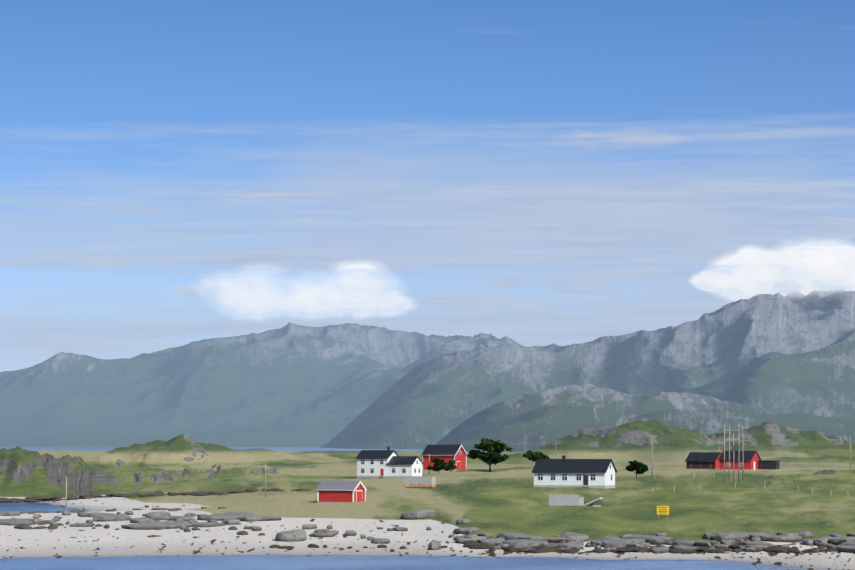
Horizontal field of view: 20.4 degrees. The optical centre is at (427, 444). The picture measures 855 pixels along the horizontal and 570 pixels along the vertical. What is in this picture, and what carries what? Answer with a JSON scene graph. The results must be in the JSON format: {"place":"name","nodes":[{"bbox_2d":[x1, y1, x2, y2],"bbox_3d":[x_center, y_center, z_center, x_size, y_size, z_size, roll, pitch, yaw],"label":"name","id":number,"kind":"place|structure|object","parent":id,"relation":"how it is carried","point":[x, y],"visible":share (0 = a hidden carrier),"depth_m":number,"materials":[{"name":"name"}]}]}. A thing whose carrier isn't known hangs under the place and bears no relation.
{"place":"outdoors","nodes":[
{"label":"outdoors","id":0,"kind":"place"},
{"bbox_2d":[0,322,524,446],"bbox_3d":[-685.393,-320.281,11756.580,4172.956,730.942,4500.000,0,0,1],"label":"mountain","id":1,"kind":"structure","parent":0,"point":[289,384],"depth_m":12392.55,"materials":[{"name":"grey stone"}]},
{"bbox_2d":[0,447,765,569],"bbox_3d":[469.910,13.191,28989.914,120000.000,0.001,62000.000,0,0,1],"label":"sea water","id":2,"kind":"structure","parent":0,"point":[309,563],"depth_m":262.29,"materials":[{"name":"blue liquid"}]},
{"bbox_2d":[0,420,854,569],"bbox_3d":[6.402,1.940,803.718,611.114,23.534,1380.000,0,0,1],"label":"terrain","id":3,"kind":"structure","parent":0,"point":[505,496],"depth_m":454.33,"materials":[{"name":"green plant"}]},
{"bbox_2d":[316,480,366,502],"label":"red boathouse","id":4,"kind":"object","parent":3,"relation":"on","point":[332,491],"visible":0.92,"depth_m":444.31,"materials":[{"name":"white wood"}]},
{"bbox_2d":[355,447,423,477],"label":"white farmhouse","id":5,"kind":"object","parent":3,"relation":"on","point":[392,466],"visible":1,"depth_m":669.72,"materials":[{"name":"paint"}]},
{"bbox_2d":[404,477,435,487],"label":"old trailer box","id":6,"kind":"object","parent":3,"relation":"on","point":[419,482],"visible":0.92,"depth_m":554.81,"materials":[{"name":"grey metal"}]},
{"bbox_2d":[0,488,854,553],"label":"shore rocks","id":7,"kind":"object","parent":3,"relation":"on","point":[570,542],"visible":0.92,"depth_m":304.45,"materials":[{"name":"grey stone"}]},
{"bbox_2d":[12,423,853,510],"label":"utility poles","id":8,"kind":"object","parent":3,"relation":"on","point":[735,447],"visible":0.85,"depth_m":512.63,"materials":[{"name":"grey wood"}]},
{"bbox_2d":[427,457,449,473],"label":"tree","id":9,"kind":"object","parent":3,"relation":"on","point":[438,462],"visible":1,"depth_m":692.53,"materials":[{"name":"green plant"}]},
{"bbox_2d":[421,445,466,470],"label":"red barn","id":10,"kind":"structure","parent":3,"relation":"on","point":[457,454],"depth_m":743.43,"materials":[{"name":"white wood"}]},
{"bbox_2d":[445,459,456,472],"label":"tree","id":11,"kind":"object","parent":3,"relation":"on","point":[451,463],"visible":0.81,"depth_m":697.88,"materials":[{"name":"green plant"}]},
{"bbox_2d":[467,438,512,471],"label":"birch tree","id":12,"kind":"object","parent":3,"relation":"on","point":[492,456],"visible":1,"depth_m":715.30,"materials":[{"name":"green plant"}]},
{"bbox_2d":[523,450,549,461],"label":"tree","id":13,"kind":"object","parent":3,"relation":"on","point":[530,455],"visible":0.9,"depth_m":851.99,"materials":[{"name":"green plant"}]},
{"bbox_2d":[532,456,616,488],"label":"long white house","id":14,"kind":"structure","parent":3,"relation":"on","point":[589,473],"depth_m":466.68,"materials":[{"name":"paint"}]},
{"bbox_2d":[549,495,602,506],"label":"concrete ruin","id":15,"kind":"object","parent":3,"relation":"on","point":[565,500],"visible":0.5,"depth_m":417.56,"materials":[{"name":"grey concrete"}]},
{"bbox_2d":[625,460,647,477],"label":"tree","id":16,"kind":"object","parent":3,"relation":"on","point":[638,467],"visible":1,"depth_m":551.59,"materials":[{"name":"green plant"}]},
{"bbox_2d":[657,506,668,518],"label":"sign","id":17,"kind":"object","parent":3,"relation":"on","point":[663,510],"visible":0.9,"depth_m":365.13,"materials":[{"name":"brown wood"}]},
{"bbox_2d":[685,452,720,469],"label":"red shed open","id":18,"kind":"object","parent":3,"relation":"on","point":[701,460],"visible":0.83,"depth_m":694.75,"materials":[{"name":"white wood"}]},
{"bbox_2d":[718,451,760,470],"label":"red barn","id":19,"kind":"structure","parent":3,"relation":"on","point":[751,459],"depth_m":679.73,"materials":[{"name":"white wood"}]},
{"bbox_2d":[652,466,847,496],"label":"fence posts","id":20,"kind":"object","parent":3,"relation":"on","point":[764,483],"visible":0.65,"depth_m":472.64,"materials":[{"name":"grey wood"}]},
{"bbox_2d":[759,460,780,469],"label":"dark hut","id":21,"kind":"object","parent":3,"relation":"on","point":[769,464],"visible":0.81,"depth_m":680.89,"materials":[{"name":"black wood"}]},
{"bbox_2d":[0,0,854,371],"label":"sky","id":22,"kind":"structure","parent":0,"point":[174,173],"materials":[{"name":"blue"}]},
{"bbox_2d":[320,287,854,448],"bbox_3d":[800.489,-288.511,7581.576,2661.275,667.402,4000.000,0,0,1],"label":"mountain","id":23,"kind":"structure","parent":0,"point":[792,351],"depth_m":8303.70,"materials":[{"name":"grey stone"}]},
{"bbox_2d":[422,383,854,450],"bbox_3d":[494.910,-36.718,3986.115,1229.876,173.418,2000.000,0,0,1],"label":"hill","id":24,"kind":"structure","parent":0,"point":[539,418],"depth_m":3926.86,"materials":[{"name":"green plant"}]}
]}

